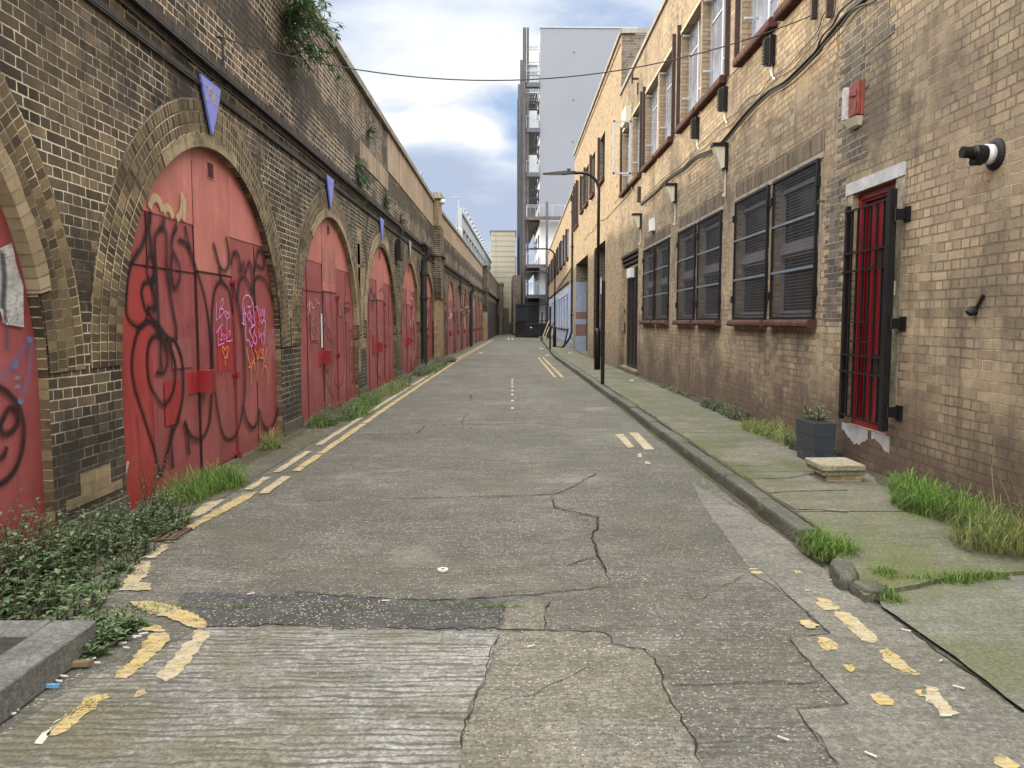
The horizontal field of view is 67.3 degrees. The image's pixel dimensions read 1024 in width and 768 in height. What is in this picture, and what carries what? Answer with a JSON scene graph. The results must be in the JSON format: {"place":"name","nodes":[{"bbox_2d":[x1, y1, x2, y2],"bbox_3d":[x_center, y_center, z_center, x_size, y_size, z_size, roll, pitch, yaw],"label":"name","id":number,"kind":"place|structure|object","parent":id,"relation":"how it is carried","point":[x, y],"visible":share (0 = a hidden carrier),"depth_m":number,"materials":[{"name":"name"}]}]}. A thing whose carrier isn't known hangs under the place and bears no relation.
{"place":"outdoors","nodes":[
{"label":"outdoors","id":0,"kind":"place"},
{"bbox_2d":[313,0,662,294],"label":"sky","id":1,"kind":"structure","parent":0,"point":[461,135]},
{"bbox_2d":[490,230,515,333],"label":"panelled block","id":2,"kind":"structure","parent":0,"point":[503,263],"depth_m":99.03,"materials":[{"name":"concrete"}]},
{"bbox_2d":[0,334,1023,767],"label":"road","id":3,"kind":"structure","parent":0,"point":[528,420],"depth_m":3.76,"materials":[{"name":"asphalt"}]},
{"bbox_2d":[0,620,96,724],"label":"raised platform","id":4,"kind":"structure","parent":3,"relation":"on","point":[36,656],"depth_m":3.22,"materials":[{"name":"concrete"}]},
{"bbox_2d":[0,555,152,658],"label":"weed clump","id":5,"kind":"object","parent":3,"relation":"on","point":[115,630],"visible":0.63,"depth_m":3.79,"materials":[{"name":"green plant"}]},
{"bbox_2d":[71,659,93,667],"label":"dead leaf","id":6,"kind":"object","parent":3,"relation":"on","point":[83,663],"visible":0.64,"depth_m":3.32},
{"bbox_2d":[119,527,191,540],"bbox_3d":[-2.495,1.052,5.384,0.390,0.016,0.300,0,5,0],"label":"drain grate","id":7,"kind":"object","parent":3,"relation":"on","point":[182,531],"visible":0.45,"depth_m":5.36,"materials":[{"name":"metal"}]},
{"bbox_2d":[1,341,485,619],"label":"verge","id":8,"kind":"structure","parent":3,"relation":"on","point":[266,462],"depth_m":8.16,"materials":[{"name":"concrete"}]},
{"bbox_2d":[0,488,114,621],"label":"weed clump","id":9,"kind":"object","parent":8,"relation":"on","point":[18,571],"visible":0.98,"depth_m":4.14,"materials":[{"name":"green plant"}]},
{"bbox_2d":[37,487,198,578],"bbox_3d":[-2.634,0.909,5.152,0.780,0.358,1.520,0,5,0],"label":"weed clump","id":10,"kind":"object","parent":8,"relation":"on","point":[140,520],"visible":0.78,"depth_m":5.15,"materials":[{"name":"green plant"}]},
{"bbox_2d":[129,452,168,510],"bbox_3d":[-2.857,0.767,5.997,0.236,0.499,0.296,4,6,37],"label":"weed clump","id":11,"kind":"object","parent":8,"relation":"on","point":[154,485],"visible":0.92,"depth_m":6.05,"materials":[{"name":"green plant"}]},
{"bbox_2d":[147,458,255,507],"bbox_3d":[-2.691,0.804,6.696,0.931,0.308,1.453,0,5,0],"label":"grass tuft","id":12,"kind":"object","parent":8,"relation":"on","point":[208,483],"visible":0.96,"depth_m":6.64,"materials":[{"name":"plant"}]},
{"bbox_2d":[64,421,355,588],"bbox_3d":[-2.629,0.832,7.756,0.942,0.058,7.268,0,5,0],"label":"dry debris","id":13,"kind":"object","parent":8,"relation":"on","point":[198,524],"visible":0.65,"depth_m":8.97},
{"bbox_2d":[252,427,291,450],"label":"grass tuft","id":14,"kind":"object","parent":8,"relation":"on","point":[269,443],"visible":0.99,"depth_m":8.98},
{"bbox_2d":[305,397,361,426],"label":"weed clump","id":15,"kind":"object","parent":8,"relation":"on","point":[327,413],"visible":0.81,"depth_m":11.58,"materials":[{"name":"green plant"}]},
{"bbox_2d":[305,392,382,428],"bbox_3d":[-2.581,0.342,12.648,0.962,0.269,4.172,0,5,0],"label":"grass tuft","id":16,"kind":"object","parent":8,"relation":"on","point":[367,404],"visible":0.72,"depth_m":12.17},
{"bbox_2d":[349,387,386,406],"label":"weed clump","id":17,"kind":"object","parent":8,"relation":"on","point":[363,394],"visible":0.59,"depth_m":14.20,"materials":[{"name":"green plant"}]},
{"bbox_2d":[375,379,409,396],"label":"grass tuft","id":18,"kind":"object","parent":8,"relation":"on","point":[391,390],"visible":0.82,"depth_m":16.48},
{"bbox_2d":[383,372,412,390],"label":"weed clump","id":19,"kind":"object","parent":8,"relation":"on","point":[405,379],"visible":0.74,"depth_m":18.79,"materials":[{"name":"green plant"}]},
{"bbox_2d":[0,0,498,558],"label":"railway viaduct","id":20,"kind":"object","parent":3,"relation":"on","point":[182,286],"visible":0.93,"depth_m":7.04,"materials":[{"name":"brick"}]},
{"bbox_2d":[0,205,46,558],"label":"arch door","id":21,"kind":"structure","parent":20,"relation":"in","point":[21,465],"depth_m":4.69,"materials":[{"name":"red paint"}]},
{"bbox_2d":[122,147,277,510],"bbox_3d":[-2.994,-0.729,7.860,0.150,3.275,4.198,0,5,0],"label":"arch door","id":22,"kind":"structure","parent":20,"relation":"in","point":[199,380],"depth_m":7.33,"materials":[{"name":"red paint"}]},
{"bbox_2d":[197,74,220,133],"bbox_3d":[-2.938,-2.680,7.462,0.052,0.490,0.500,0,5,0],"label":"number sign","id":23,"kind":"object","parent":20,"relation":"attached to","point":[210,100],"visible":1,"depth_m":7.43,"materials":[{"name":"metal"}]},
{"bbox_2d":[91,0,479,292],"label":"cable","id":24,"kind":"object","parent":20,"relation":"attached to","point":[96,3],"visible":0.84,"depth_m":7.30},
{"bbox_2d":[118,0,476,288],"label":"cable","id":25,"kind":"object","parent":20,"relation":"attached to","point":[147,23],"visible":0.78,"depth_m":7.90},
{"bbox_2d":[132,0,478,288],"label":"cable","id":26,"kind":"object","parent":20,"relation":"attached to","point":[163,25],"visible":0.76,"depth_m":8.19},
{"bbox_2d":[278,0,347,87],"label":"wall plant","id":27,"kind":"object","parent":20,"relation":"attached to","point":[296,13],"visible":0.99,"depth_m":10.05,"materials":[{"name":"green plant"}]},
{"bbox_2d":[301,218,354,423],"bbox_3d":[-3.003,-1.131,12.792,0.150,3.275,4.135,0,5,0],"label":"arch door","id":28,"kind":"structure","parent":20,"relation":"in","point":[327,322],"depth_m":12.56,"materials":[{"name":"red paint"}]},
{"bbox_2d":[325,174,333,207],"bbox_3d":[-2.948,-3.083,12.405,0.050,0.490,0.500,0,5,0],"label":"number sign","id":29,"kind":"object","parent":20,"relation":"attached to","point":[329,186],"visible":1,"depth_m":12.37,"materials":[{"name":"metal"}]},
{"bbox_2d":[355,151,372,203],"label":"wall plant","id":30,"kind":"object","parent":20,"relation":"attached to","point":[361,176],"visible":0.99,"depth_m":14.75,"materials":[{"name":"green plant"}]},
{"bbox_2d":[367,247,393,391],"bbox_3d":[-3.012,-1.526,17.744,0.150,3.292,4.110,0,5,0],"label":"arch door","id":31,"kind":"structure","parent":20,"relation":"in","point":[380,337],"depth_m":17.64,"materials":[{"name":"red paint"}]},
{"bbox_2d":[395,227,403,260],"bbox_3d":[-2.896,-3.682,19.844,0.141,0.957,0.660,0,5,0],"label":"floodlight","id":32,"kind":"object","parent":20,"relation":"attached to","point":[399,243],"visible":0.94,"depth_m":19.55,"materials":[{"name":"black metal"}]},
{"bbox_2d":[401,264,416,374],"bbox_3d":[-3.021,-1.920,22.709,0.150,3.315,4.110,0,5,0],"label":"arch door","id":33,"kind":"structure","parent":20,"relation":"in","point":[409,317],"depth_m":22.66,"materials":[{"name":"red paint"}]},
{"bbox_2d":[420,241,431,367],"bbox_3d":[-2.797,-2.569,25.069,0.396,4.148,0.241,0,5,0],"label":"drainpipe","id":34,"kind":"object","parent":20,"relation":"attached to","point":[424,299],"visible":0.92,"depth_m":24.98,"materials":[{"name":"metal"}]},
{"bbox_2d":[427,275,432,361],"bbox_3d":[-3.030,-2.313,27.673,0.150,3.338,4.110,0,5,0],"label":"arch door","id":35,"kind":"structure","parent":20,"relation":"in","point":[429,303],"depth_m":28.59,"materials":[{"name":"red paint"}]},
{"bbox_2d":[448,282,452,354],"bbox_3d":[-2.958,-3.216,37.590,0.150,3.600,4.229,0,5,1],"label":"arch door","id":36,"kind":"structure","parent":20,"relation":"in","point":[450,299],"depth_m":37.37,"materials":[{"name":"red paint"}]},
{"bbox_2d":[456,287,460,350],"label":"arch door","id":37,"kind":"structure","parent":20,"relation":"in","point":[458,335],"depth_m":41.84,"materials":[{"name":"red paint"}]},
{"bbox_2d":[463,290,465,347],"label":"arch door","id":38,"kind":"structure","parent":20,"relation":"in","point":[464,318],"depth_m":46.08,"materials":[{"name":"red paint"}]},
{"bbox_2d":[451,197,491,271],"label":"station canopy","id":39,"kind":"object","parent":20,"relation":"on","point":[465,229],"visible":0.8,"depth_m":63.02,"materials":[{"name":"metal"}]},
{"bbox_2d":[469,283,474,345],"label":"drainpipe","id":40,"kind":"object","parent":20,"relation":"attached to","point":[471,315],"visible":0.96,"depth_m":48.74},
{"bbox_2d":[106,600,524,614],"bbox_3d":[-1.005,1.162,4.007,2.197,0.033,0.182,0,5,0],"label":"joint moss","id":41,"kind":"object","parent":3,"relation":"on","point":[486,605],"visible":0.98,"depth_m":4.03,"materials":[{"name":"green plant"}]},
{"bbox_2d":[412,354,458,376],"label":"weed clump","id":42,"kind":"object","parent":3,"relation":"on","point":[431,365],"visible":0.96,"depth_m":24.35,"materials":[{"name":"green plant"}]},
{"bbox_2d":[498,283,508,334],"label":"brick outbuilding","id":43,"kind":"structure","parent":3,"relation":"on","point":[503,320],"depth_m":91.72,"materials":[{"name":"brick"}]},
{"bbox_2d":[6,454,1019,763],"bbox_3d":[-1.469,1.022,5.773,8.179,0.005,6.382,0,5,0],"label":"grit","id":44,"kind":"object","parent":3,"relation":"on","point":[536,672],"visible":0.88,"depth_m":3.26,"materials":[{"name":"gravel"}]},
{"bbox_2d":[511,275,520,333],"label":"boundary wall","id":45,"kind":"structure","parent":3,"relation":"on","point":[515,288],"depth_m":88.48,"materials":[{"name":"concrete"}]},
{"bbox_2d":[525,323,536,337],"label":"wheeled bin","id":46,"kind":"object","parent":3,"relation":"on","point":[530,329],"visible":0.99,"depth_m":74.82,"materials":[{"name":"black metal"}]},
{"bbox_2d":[515,302,547,336],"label":"gate","id":47,"kind":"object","parent":3,"relation":"on","point":[523,311],"visible":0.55,"depth_m":76.87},
{"bbox_2d":[547,188,573,348],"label":"brick building","id":48,"kind":"structure","parent":3,"relation":"on","point":[560,247],"depth_m":51.25,"materials":[{"name":"beige brick"}]},
{"bbox_2d":[561,195,573,347],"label":"drainpipe","id":49,"kind":"object","parent":48,"relation":"attached to","point":[571,281],"visible":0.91,"depth_m":40.72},
{"bbox_2d":[572,28,649,366],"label":"brick building","id":50,"kind":"structure","parent":3,"relation":"on","point":[593,153],"depth_m":28.56,"materials":[{"name":"beige brick"}]},
{"bbox_2d":[583,167,588,208],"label":"window","id":51,"kind":"structure","parent":50,"relation":"in","point":[585,203],"depth_m":34.20,"materials":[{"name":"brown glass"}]},
{"bbox_2d":[589,155,594,199],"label":"window","id":52,"kind":"structure","parent":50,"relation":"in","point":[591,194],"depth_m":31.60,"materials":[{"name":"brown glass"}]},
{"bbox_2d":[597,137,604,186],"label":"window","id":53,"kind":"structure","parent":50,"relation":"in","point":[602,179],"depth_m":28.65,"materials":[{"name":"brown glass"}]},
{"bbox_2d":[547,349,824,565],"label":"gutter dirt","id":54,"kind":"structure","parent":3,"relation":"on","point":[761,519],"depth_m":6.64,"materials":[{"name":"soil"}]},
{"bbox_2d":[539,336,888,602],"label":"kerb","id":55,"kind":"structure","parent":3,"relation":"on","point":[843,574],"depth_m":6.37,"materials":[{"name":"concrete"}]},
{"bbox_2d":[610,0,1023,528],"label":"brick building","id":56,"kind":"structure","parent":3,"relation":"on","point":[763,289],"depth_m":7.64,"materials":[{"name":"brown brick"}]},
{"bbox_2d":[220,13,816,80],"bbox_3d":[0.180,-3.575,8.039,6.263,0.823,0.012,0,5,-6],"label":"span cable","id":57,"kind":"object","parent":56,"relation":"attached to","point":[517,79],"visible":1,"depth_m":8.06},
{"bbox_2d":[613,120,631,197],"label":"window","id":58,"kind":"structure","parent":56,"relation":"in","point":[626,189],"depth_m":21.20,"materials":[{"name":"white glass"}]},
{"bbox_2d":[622,106,631,127],"bbox_3d":[3.210,-7.478,21.544,0.180,0.433,0.708,0,5,0],"label":"junction box","id":59,"kind":"object","parent":56,"relation":"attached to","point":[626,112],"visible":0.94,"depth_m":21.20,"materials":[{"name":"beige plastic"}]},
{"bbox_2d":[626,266,637,368],"bbox_3d":[3.408,-1.853,21.487,0.065,2.800,2.480,0,5,0],"label":"door","id":60,"kind":"structure","parent":56,"relation":"in","point":[632,284],"depth_m":21.63,"materials":[{"name":"black metal"}]},
{"bbox_2d":[628,114,640,186],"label":"window","id":61,"kind":"structure","parent":56,"relation":"in","point":[637,176],"depth_m":20.85,"materials":[{"name":"glass"}]},
{"bbox_2d":[631,213,641,244],"bbox_3d":[3.184,-3.960,19.671,0.240,0.786,0.180,0,5,0],"label":"wall light","id":62,"kind":"object","parent":56,"relation":"attached to","point":[637,218],"visible":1,"depth_m":19.58,"materials":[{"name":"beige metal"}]},
{"bbox_2d":[639,245,654,323],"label":"window","id":63,"kind":"structure","parent":56,"relation":"in","point":[650,268],"depth_m":18.68,"materials":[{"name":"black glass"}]},
{"bbox_2d":[640,86,657,172],"bbox_3d":[3.344,-6.133,18.243,0.305,1.900,1.610,0,5,0],"label":"window","id":64,"kind":"structure","parent":56,"relation":"in","point":[651,160],"depth_m":18.60,"materials":[{"name":"white glass"}]},
{"bbox_2d":[651,237,669,324],"bbox_3d":[3.314,-2.218,16.867,0.240,1.820,1.520,0,5,0],"label":"window","id":65,"kind":"structure","parent":56,"relation":"in","point":[664,256],"depth_m":17.00,"materials":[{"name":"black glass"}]},
{"bbox_2d":[653,63,672,157],"bbox_3d":[3.347,-5.994,16.534,0.305,1.900,1.580,0,5,0],"label":"window","id":66,"kind":"structure","parent":56,"relation":"in","point":[668,139],"depth_m":16.96,"materials":[{"name":"white glass"}]},
{"bbox_2d":[664,183,676,224],"bbox_3d":[3.192,-3.622,15.524,0.240,0.830,0.180,0,5,0],"label":"wall light","id":67,"kind":"object","parent":56,"relation":"attached to","point":[671,189],"visible":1,"depth_m":15.43,"materials":[{"name":"beige metal"}]},
{"bbox_2d":[672,223,696,324],"bbox_3d":[3.318,-2.030,14.559,0.240,1.820,1.490,0,5,0],"label":"window","id":68,"kind":"structure","parent":56,"relation":"in","point":[689,241],"depth_m":14.67,"materials":[{"name":"black glass"}]},
{"bbox_2d":[674,17,700,133],"bbox_3d":[3.351,-5.812,14.301,0.305,1.900,1.560,0,5,0],"label":"window","id":69,"kind":"structure","parent":56,"relation":"in","point":[694,61],"depth_m":14.58,"materials":[{"name":"white glass"}]},
{"bbox_2d":[690,117,698,148],"bbox_3d":[3.244,-4.439,13.633,0.141,0.582,0.195,0,5,0],"label":"cable terminal","id":70,"kind":"object","parent":56,"relation":"attached to","point":[694,129],"visible":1,"depth_m":13.65,"materials":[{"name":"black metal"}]},
{"bbox_2d":[691,210,722,325],"bbox_3d":[3.321,-1.894,12.895,0.240,1.820,1.550,0,5,0],"label":"window","id":71,"kind":"structure","parent":56,"relation":"in","point":[711,275],"depth_m":12.96,"materials":[{"name":"black glass"}]},
{"bbox_2d":[694,0,726,110],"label":"window","id":72,"kind":"structure","parent":56,"relation":"in","point":[717,78],"depth_m":12.96,"materials":[{"name":"white glass"}]},
{"bbox_2d":[710,142,728,196],"bbox_3d":[3.198,-3.307,11.898,0.240,0.807,0.180,0,5,0],"label":"wall light","id":73,"kind":"object","parent":56,"relation":"attached to","point":[720,150],"visible":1,"depth_m":11.81,"materials":[{"name":"beige metal"}]},
{"bbox_2d":[716,86,727,123],"bbox_3d":[3.247,-4.295,11.856,0.141,0.577,0.195,0,5,0],"label":"cable terminal","id":74,"kind":"object","parent":56,"relation":"attached to","point":[722,100],"visible":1,"depth_m":11.87,"materials":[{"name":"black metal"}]},
{"bbox_2d":[643,12,824,197],"bbox_3d":[3.295,-4.353,13.642,0.012,0.405,11.169,0,5,0],"label":"cable","id":75,"kind":"object","parent":56,"relation":"attached to","point":[759,92],"visible":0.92,"depth_m":10.10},
{"bbox_2d":[645,0,835,201],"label":"cable","id":76,"kind":"object","parent":56,"relation":"attached to","point":[774,80],"visible":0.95,"depth_m":9.45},
{"bbox_2d":[640,0,853,202],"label":"cable","id":77,"kind":"object","parent":56,"relation":"attached to","point":[822,35],"visible":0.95,"depth_m":9.48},
{"bbox_2d":[726,185,770,326],"bbox_3d":[3.325,-1.713,10.672,0.240,1.820,1.530,0,5,0],"label":"window","id":78,"kind":"structure","parent":56,"relation":"in","point":[755,214],"depth_m":10.73,"materials":[{"name":"black glass"}]},
{"bbox_2d":[640,0,865,204],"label":"cable","id":79,"kind":"object","parent":56,"relation":"attached to","point":[837,23],"visible":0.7,"depth_m":9.41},
{"bbox_2d":[732,0,777,67],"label":"window","id":80,"kind":"structure","parent":56,"relation":"in","point":[762,10],"depth_m":10.57,"materials":[{"name":"white glass"}]},
{"bbox_2d":[642,0,876,205],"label":"cable","id":81,"kind":"object","parent":56,"relation":"attached to","point":[824,44],"visible":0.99,"depth_m":8.93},
{"bbox_2d":[761,34,775,80],"bbox_3d":[3.251,-4.117,9.718,0.141,0.578,0.195,0,5,0],"label":"cable terminal","id":82,"kind":"object","parent":56,"relation":"attached to","point":[769,46],"visible":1,"depth_m":9.73,"materials":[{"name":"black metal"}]},
{"bbox_2d":[773,0,800,20],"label":"window","id":83,"kind":"structure","parent":56,"relation":"in","point":[785,7],"depth_m":9.15,"materials":[{"name":"glass"}]},
{"bbox_2d":[762,158,820,327],"bbox_3d":[3.328,-1.581,9.047,0.240,1.820,1.490,0,5,0],"label":"window","id":84,"kind":"structure","parent":56,"relation":"in","point":[798,223],"depth_m":9.07,"materials":[{"name":"black glass"}]},
{"bbox_2d":[810,0,833,19],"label":"shutter bar","id":85,"kind":"object","parent":56,"relation":"attached to","point":[828,8],"visible":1,"depth_m":7.98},
{"bbox_2d":[841,79,864,129],"bbox_3d":[3.276,-2.677,7.389,0.100,0.422,0.270,0,5,0],"label":"alarm box","id":86,"kind":"object","parent":56,"relation":"attached to","point":[853,95],"visible":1,"depth_m":7.34,"materials":[{"name":"red plastic"}]},
{"bbox_2d":[851,181,895,432],"bbox_3d":[3.427,-0.695,7.163,0.100,2.240,0.820,0,5,0],"label":"door","id":87,"kind":"structure","parent":56,"relation":"in","point":[880,193],"depth_m":7.40,"materials":[{"name":"metal"}]},
{"bbox_2d":[965,294,984,315],"bbox_3d":[3.295,-0.562,5.483,0.070,0.157,0.144,0,5,0],"label":"overflow pipe","id":88,"kind":"object","parent":56,"relation":"attached to","point":[971,310],"visible":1,"depth_m":5.49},
{"bbox_2d":[958,138,1005,170],"bbox_3d":[3.212,-1.581,5.293,0.236,0.215,0.215,0,5,0],"label":"boiler flue","id":89,"kind":"object","parent":56,"relation":"attached to","point":[991,155],"visible":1,"depth_m":5.25,"materials":[{"name":"black plastic"}]},
{"bbox_2d":[784,520,874,561],"bbox_3d":[1.984,0.981,4.849,0.549,0.195,0.613,-2,5,-21],"label":"grass tuft","id":90,"kind":"object","parent":3,"relation":"on","point":[817,544],"visible":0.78,"depth_m":4.79,"materials":[{"name":"plant"}]},
{"bbox_2d":[517,26,637,322],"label":"tower block","id":91,"kind":"structure","parent":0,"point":[552,114],"depth_m":83.06,"materials":[{"name":"concrete"}]},
{"bbox_2d":[540,336,911,512],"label":"pavement","id":92,"kind":"structure","parent":0,"point":[783,473],"depth_m":8.24,"materials":[{"name":"concrete"}]},
{"bbox_2d":[522,247,555,346],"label":"street lamp","id":93,"kind":"object","parent":92,"relation":"on","point":[554,328],"visible":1,"depth_m":44.22,"materials":[{"name":"black metal"}]},
{"bbox_2d":[543,168,600,369],"bbox_3d":[1.754,-3.332,22.497,1.719,5.823,0.200,0,5,0],"label":"street lamp","id":94,"kind":"object","parent":92,"relation":"on","point":[597,346],"visible":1,"depth_m":22.46,"materials":[{"name":"black metal"}]},
{"bbox_2d":[601,281,604,383],"bbox_3d":[2.012,-1.127,16.999,0.083,2.271,0.083,0,5,0],"label":"signpost","id":95,"kind":"object","parent":92,"relation":"on","point":[603,333],"visible":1,"depth_m":16.97,"materials":[{"name":"black metal"}]},
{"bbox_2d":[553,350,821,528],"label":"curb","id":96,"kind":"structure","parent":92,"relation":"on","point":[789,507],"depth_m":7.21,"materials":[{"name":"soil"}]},
{"bbox_2d":[739,416,796,445],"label":"grass tuft","id":97,"kind":"object","parent":92,"relation":"on","point":[764,429],"visible":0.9,"depth_m":9.22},
{"bbox_2d":[784,429,843,457],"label":"weed clump","id":98,"kind":"object","parent":92,"relation":"on","point":[792,444],"visible":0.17,"depth_m":8.31,"materials":[{"name":"green plant"}]},
{"bbox_2d":[796,418,836,459],"bbox_3d":[3.007,0.560,7.635,0.220,0.403,0.480,0,5,0],"label":"planter","id":99,"kind":"object","parent":92,"relation":"on","point":[814,438],"visible":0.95,"depth_m":7.42,"materials":[{"name":"stone"}]},
{"bbox_2d":[798,397,831,420],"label":"potted plant","id":100,"kind":"object","parent":99,"relation":"in","point":[818,414],"visible":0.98,"depth_m":7.63,"materials":[{"name":"green plant"}]},
{"bbox_2d":[814,471,861,481],"bbox_3d":[2.861,0.807,6.763,0.310,0.052,0.260,0,5,0],"label":"brick support","id":101,"kind":"object","parent":92,"relation":"on","point":[852,478],"visible":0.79,"depth_m":6.63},
{"bbox_2d":[807,464,864,475],"bbox_3d":[2.861,0.753,6.809,0.370,0.042,0.399,0,5,0],"label":"paving slab","id":102,"kind":"object","parent":101,"relation":"on","point":[834,473],"depth_m":6.62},
{"bbox_2d":[805,457,865,470],"bbox_3d":[2.846,0.706,6.790,0.380,0.047,0.429,0,5,0],"label":"paving slab","id":103,"kind":"object","parent":102,"relation":"on","point":[833,463],"depth_m":6.68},
{"bbox_2d":[878,466,1006,527],"bbox_3d":[3.103,0.769,5.731,0.847,0.295,1.590,0,5,0],"label":"grass tuft","id":104,"kind":"object","parent":92,"relation":"on","point":[915,496],"visible":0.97,"depth_m":5.54,"materials":[{"name":"plant"}]},
{"bbox_2d":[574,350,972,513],"bbox_3d":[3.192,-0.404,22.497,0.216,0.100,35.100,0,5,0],"label":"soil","id":105,"kind":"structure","parent":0,"point":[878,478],"depth_m":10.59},
{"bbox_2d":[696,394,749,420],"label":"weed clump","id":106,"kind":"object","parent":105,"relation":"on","point":[717,407],"visible":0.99,"depth_m":11.40,"materials":[{"name":"green plant"}]},
{"bbox_2d":[793,512,1023,602],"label":"pavement end","id":107,"kind":"structure","parent":0,"point":[910,543],"depth_m":4.80,"materials":[{"name":"concrete"}]},
{"bbox_2d":[864,558,1011,584],"bbox_3d":[2.441,1.069,4.414,0.933,0.111,0.317,0,5,0],"label":"grass tuft","id":108,"kind":"object","parent":107,"relation":"on","point":[992,576],"visible":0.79,"depth_m":4.40,"materials":[{"name":"plant"}]},
{"bbox_2d":[927,493,1023,555],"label":"grass tuft","id":109,"kind":"object","parent":107,"relation":"on","point":[1008,536],"visible":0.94,"depth_m":4.84,"materials":[{"name":"plant"}]},
{"bbox_2d":[991,438,1023,537],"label":"dry weed","id":110,"kind":"object","parent":107,"relation":"on","point":[1006,493],"visible":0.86,"depth_m":4.97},
{"bbox_2d":[879,575,1023,708],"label":"driveway","id":111,"kind":"structure","parent":0,"point":[977,627],"depth_m":3.79,"materials":[{"name":"concrete"}]},
{"bbox_2d":[862,580,908,603],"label":"grass tuft","id":112,"kind":"object","parent":111,"relation":"on","point":[893,598],"visible":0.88,"depth_m":4.09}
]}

